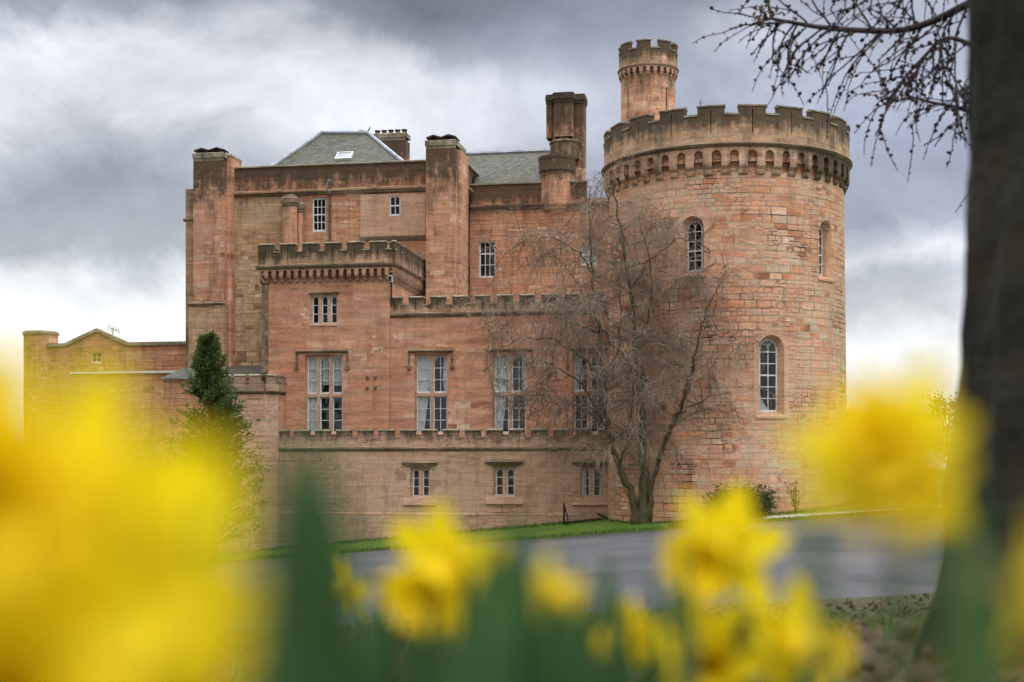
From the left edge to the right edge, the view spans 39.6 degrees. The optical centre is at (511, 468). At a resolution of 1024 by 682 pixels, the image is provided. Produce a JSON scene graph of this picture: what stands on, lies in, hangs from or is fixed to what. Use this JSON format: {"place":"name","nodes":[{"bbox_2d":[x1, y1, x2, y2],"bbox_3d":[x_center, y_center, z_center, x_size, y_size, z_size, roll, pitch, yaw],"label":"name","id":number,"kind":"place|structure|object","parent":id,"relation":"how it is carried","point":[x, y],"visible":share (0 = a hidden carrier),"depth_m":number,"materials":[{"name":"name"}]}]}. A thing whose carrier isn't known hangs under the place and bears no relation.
{"place":"outdoors","nodes":[
{"label":"outdoors","id":0,"kind":"place"},
{"bbox_2d":[0,0,968,448],"label":"sky","id":1,"kind":"structure","parent":0,"point":[106,106],"materials":[{"name":"grey"}]},
{"bbox_2d":[229,506,843,561],"bbox_3d":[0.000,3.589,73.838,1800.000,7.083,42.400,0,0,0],"label":"lawn","id":2,"kind":"structure","parent":0,"point":[573,528],"depth_m":63.33,"materials":[{"name":"green plant"}]},
{"bbox_2d":[22,328,185,452],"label":"outbuilding","id":3,"kind":"structure","parent":2,"relation":"on","point":[143,368],"depth_m":83.77,"materials":[{"name":"stone"}]},
{"bbox_2d":[161,330,270,535],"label":"conifer","id":4,"kind":"object","parent":2,"relation":"on","point":[209,391],"visible":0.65,"depth_m":56.69,"materials":[{"name":"green plant"}]},
{"bbox_2d":[161,38,852,551],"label":"castle","id":5,"kind":"structure","parent":2,"relation":"on","point":[327,274],"depth_m":67.84,"materials":[{"name":"stone"}]},
{"bbox_2d":[313,198,325,231],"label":"sash window","id":6,"kind":"structure","parent":5,"relation":"in","point":[319,204],"depth_m":77.92,"materials":[{"name":"white paint"}]},
{"bbox_2d":[310,294,337,325],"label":"mullioned window","id":7,"kind":"structure","parent":5,"relation":"in","point":[324,307],"depth_m":69.13,"materials":[{"name":"glass"}]},
{"bbox_2d":[306,355,342,434],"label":"mullioned window","id":8,"kind":"structure","parent":5,"relation":"in","point":[324,373],"depth_m":69.25,"materials":[{"name":"glass"}]},
{"bbox_2d":[389,196,400,215],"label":"sash window","id":9,"kind":"structure","parent":5,"relation":"in","point":[394,201],"depth_m":76.31,"materials":[{"name":"white paint"}]},
{"bbox_2d":[410,467,429,498],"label":"mullioned window","id":10,"kind":"structure","parent":5,"relation":"in","point":[421,470],"depth_m":67.57,"materials":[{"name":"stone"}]},
{"bbox_2d":[416,354,447,434],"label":"mullioned window","id":11,"kind":"structure","parent":5,"relation":"in","point":[431,369],"depth_m":68.56,"materials":[{"name":"glass"}]},
{"bbox_2d":[479,241,494,277],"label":"sash window","id":12,"kind":"structure","parent":5,"relation":"in","point":[483,271],"depth_m":78.97,"materials":[{"name":"white paint"}]},
{"bbox_2d":[493,466,514,497],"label":"mullioned window","id":13,"kind":"structure","parent":5,"relation":"in","point":[505,469],"depth_m":66.86,"materials":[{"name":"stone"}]},
{"bbox_2d":[493,353,526,434],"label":"mullioned window","id":14,"kind":"structure","parent":5,"relation":"in","point":[498,422],"depth_m":67.90,"materials":[{"name":"glass"}]},
{"bbox_2d":[572,352,604,434],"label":"mullioned window","id":15,"kind":"structure","parent":5,"relation":"in","point":[579,389],"depth_m":67.24,"materials":[{"name":"glass"}]},
{"bbox_2d":[581,245,596,264],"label":"sash window","id":16,"kind":"structure","parent":5,"relation":"in","point":[587,245],"depth_m":76.36,"materials":[{"name":"grey glass"}]},
{"bbox_2d":[580,467,601,498],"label":"mullioned window","id":17,"kind":"structure","parent":5,"relation":"in","point":[591,477],"depth_m":66.16,"materials":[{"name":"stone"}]},
{"bbox_2d":[688,221,702,271],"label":"sash window","id":18,"kind":"structure","parent":5,"relation":"in","point":[694,224],"depth_m":62.72,"materials":[{"name":"black glass"}]},
{"bbox_2d":[759,339,776,411],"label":"sash window","id":19,"kind":"structure","parent":5,"relation":"in","point":[768,379],"depth_m":62.27,"materials":[{"name":"white paint"}]},
{"bbox_2d":[819,227,821,275],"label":"sash window","id":20,"kind":"structure","parent":5,"relation":"in","point":[820,230],"depth_m":63.03,"materials":[{"name":"white paint"}]},
{"bbox_2d":[563,503,602,525],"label":"handrail","id":21,"kind":"object","parent":2,"relation":"on","point":[564,512],"visible":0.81,"depth_m":64.97,"materials":[{"name":"black metal"}]},
{"bbox_2d":[434,150,786,524],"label":"bare tree","id":22,"kind":"object","parent":2,"relation":"on","point":[641,511],"visible":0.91,"depth_m":61.03,"materials":[{"name":"brown plant"}]},
{"bbox_2d":[702,481,780,518],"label":"evergreen shrub","id":23,"kind":"object","parent":2,"relation":"on","point":[760,502],"visible":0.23,"depth_m":59.53,"materials":[{"name":"green plant"}]},
{"bbox_2d":[784,480,800,512],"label":"young plant","id":24,"kind":"object","parent":2,"relation":"on","point":[795,502],"visible":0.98,"depth_m":60.31,"materials":[{"name":"green plant"}]},
{"bbox_2d":[231,517,933,627],"bbox_3d":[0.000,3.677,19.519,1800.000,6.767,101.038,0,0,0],"label":"road","id":25,"kind":"structure","parent":0,"point":[856,567],"depth_m":25.13,"materials":[{"name":"grey asphalt"}]},
{"bbox_2d":[235,593,1023,681],"bbox_3d":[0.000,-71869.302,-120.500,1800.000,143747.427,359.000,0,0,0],"label":"ground","id":26,"kind":"structure","parent":0,"point":[872,649],"depth_m":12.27,"materials":[{"name":"brown plant"}]},
{"bbox_2d":[0,475,198,681],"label":"daffodil","id":27,"kind":"object","parent":26,"relation":"on","point":[96,632],"visible":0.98,"depth_m":0.34,"materials":[{"name":"yellow plant"}]},
{"bbox_2d":[0,351,241,635],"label":"daffodil","id":28,"kind":"object","parent":26,"relation":"on","point":[170,494],"visible":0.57,"depth_m":0.38,"materials":[{"name":"yellow plant"}]},
{"bbox_2d":[0,534,246,681],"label":"daffodil","id":29,"kind":"object","parent":26,"relation":"on","point":[209,649],"visible":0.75,"depth_m":0.35,"materials":[{"name":"yellow plant"}]},
{"bbox_2d":[0,337,362,681],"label":"daffodil","id":30,"kind":"object","parent":26,"relation":"on","point":[306,630],"depth_m":0.38,"materials":[{"name":"yellow plant"}]},
{"bbox_2d":[111,480,260,678],"bbox_3d":[-0.115,0.193,0.422,0.099,0.399,0.093,0,0,40],"label":"daffodil","id":31,"kind":"object","parent":26,"relation":"on","point":[228,518],"visible":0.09,"depth_m":0.43,"materials":[{"name":"yellow plant"}]},
{"bbox_2d":[289,452,370,681],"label":"daffodil leaves","id":32,"kind":"object","parent":26,"relation":"on","point":[328,479],"visible":0.2,"depth_m":0.45,"materials":[{"name":"green plant"}]},
{"bbox_2d":[359,572,396,666],"bbox_3d":[-0.154,0.239,1.456,0.092,0.304,0.073,0,0,-44],"label":"daffodil","id":33,"kind":"object","parent":26,"relation":"on","point":[366,589],"visible":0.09,"depth_m":1.45,"materials":[{"name":"yellow plant"}]},
{"bbox_2d":[363,597,416,675],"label":"daffodil leaves","id":34,"kind":"object","parent":26,"relation":"on","point":[389,632],"visible":0.27,"depth_m":1.11,"materials":[{"name":"green plant"}]},
{"bbox_2d":[370,610,426,664],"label":"daffodil leaves","id":35,"kind":"object","parent":26,"relation":"on","point":[372,634],"visible":0.08,"depth_m":1.19,"materials":[{"name":"green plant"}]},
{"bbox_2d":[375,626,447,681],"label":"daffodil leaves","id":36,"kind":"object","parent":26,"relation":"on","point":[412,667],"visible":1,"depth_m":0.50,"materials":[{"name":"green plant"}]},
{"bbox_2d":[367,499,513,681],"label":"daffodil","id":37,"kind":"object","parent":26,"relation":"on","point":[431,548],"visible":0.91,"depth_m":1.04,"materials":[{"name":"yellow plant"}]},
{"bbox_2d":[415,570,471,681],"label":"daffodil leaves","id":38,"kind":"object","parent":26,"relation":"on","point":[433,646],"visible":0.51,"depth_m":1.01,"materials":[{"name":"green plant"}]},
{"bbox_2d":[458,507,559,681],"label":"daffodil leaves","id":39,"kind":"object","parent":26,"relation":"on","point":[507,638],"visible":1,"depth_m":0.74,"materials":[{"name":"green plant"}]},
{"bbox_2d":[535,550,584,626],"bbox_3d":[0.018,0.219,0.810,0.053,0.348,0.061,0,0,0],"label":"daffodil","id":40,"kind":"object","parent":26,"relation":"on","point":[569,593],"visible":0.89,"depth_m":0.80,"materials":[{"name":"yellow plant"}]},
{"bbox_2d":[551,546,608,681],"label":"daffodil leaves","id":41,"kind":"object","parent":26,"relation":"on","point":[563,627],"visible":0.68,"depth_m":0.92,"materials":[{"name":"green plant"}]},
{"bbox_2d":[547,559,629,681],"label":"daffodil leaves","id":42,"kind":"object","parent":26,"relation":"on","point":[610,637],"visible":0.48,"depth_m":1.09,"materials":[{"name":"green plant"}]},
{"bbox_2d":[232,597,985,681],"bbox_3d":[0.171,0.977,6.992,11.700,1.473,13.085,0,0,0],"label":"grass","id":43,"kind":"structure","parent":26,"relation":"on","point":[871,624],"depth_m":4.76,"materials":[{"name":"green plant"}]},
{"bbox_2d":[593,595,669,668],"bbox_3d":[0.095,0.247,1.145,0.138,0.293,0.071,0,0,6],"label":"daffodil","id":44,"kind":"object","parent":26,"relation":"on","point":[644,628],"visible":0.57,"depth_m":1.15,"materials":[{"name":"yellow plant"}]},
{"bbox_2d":[613,656,667,681],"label":"daffodil leaves","id":45,"kind":"object","parent":26,"relation":"on","point":[616,675],"visible":0.86,"depth_m":0.99,"materials":[{"name":"green plant"}]},
{"bbox_2d":[549,481,795,681],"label":"daffodil","id":46,"kind":"object","parent":26,"relation":"on","point":[721,566],"depth_m":1.04,"materials":[{"name":"yellow plant"}]},
{"bbox_2d":[652,533,696,681],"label":"daffodil leaves","id":47,"kind":"object","parent":26,"relation":"on","point":[686,659],"visible":1,"depth_m":0.97,"materials":[{"name":"green plant"}]},
{"bbox_2d":[642,571,755,681],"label":"daffodil","id":48,"kind":"object","parent":26,"relation":"on","point":[716,659],"depth_m":1.08,"materials":[{"name":"yellow plant"}]},
{"bbox_2d":[742,597,797,681],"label":"daffodil leaves","id":49,"kind":"object","parent":26,"relation":"on","point":[767,677],"visible":0.08,"depth_m":1.21,"materials":[{"name":"green plant"}]},
{"bbox_2d":[730,574,856,681],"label":"daffodil","id":50,"kind":"object","parent":26,"relation":"on","point":[788,632],"visible":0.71,"depth_m":1.01,"materials":[{"name":"yellow plant"}]},
{"bbox_2d":[797,657,845,681],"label":"daffodil leaves","id":51,"kind":"object","parent":26,"relation":"on","point":[802,675],"visible":0.75,"depth_m":0.84,"materials":[{"name":"green plant"}]},
{"bbox_2d":[780,387,925,681],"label":"daffodil","id":52,"kind":"object","parent":26,"relation":"on","point":[856,494],"visible":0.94,"depth_m":0.58,"materials":[{"name":"yellow plant"}]},
{"bbox_2d":[693,0,1023,674],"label":"tree","id":53,"kind":"object","parent":26,"relation":"on","point":[989,404],"visible":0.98,"depth_m":3.22,"materials":[{"name":"brown plant"}]},
{"bbox_2d":[828,357,974,670],"bbox_3d":[0.159,0.171,0.585,0.059,0.432,0.074,0,0,12],"label":"daffodil","id":54,"kind":"object","parent":26,"relation":"on","point":[915,400],"visible":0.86,"depth_m":0.57,"materials":[{"name":"yellow plant"}]},
{"bbox_2d":[839,448,973,681],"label":"daffodil","id":55,"kind":"object","parent":26,"relation":"on","point":[935,506],"visible":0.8,"depth_m":0.58,"materials":[{"name":"yellow plant"}]},
{"bbox_2d":[940,544,1023,681],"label":"leaves","id":56,"kind":"object","parent":26,"relation":"on","point":[968,574],"visible":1,"depth_m":0.41,"materials":[{"name":"green plant"}]},
{"bbox_2d":[958,452,1007,681],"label":"daffodil leaves","id":57,"kind":"object","parent":26,"relation":"on","point":[996,659],"visible":0.53,"depth_m":0.54,"materials":[{"name":"green plant"}]},
{"bbox_2d":[757,512,838,518],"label":"path","id":58,"kind":"structure","parent":0,"point":[779,516],"depth_m":59.35,"materials":[{"name":"grey concrete"}]},
{"bbox_3d":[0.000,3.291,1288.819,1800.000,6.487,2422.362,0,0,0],"label":"field","id":59,"kind":"structure","parent":0,"visible":0},
{"bbox_2d":[936,392,956,452],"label":"tree","id":60,"kind":"object","parent":59,"relation":"on","point":[941,403],"visible":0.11,"depth_m":159.82,"materials":[{"name":"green plant"}]}
]}

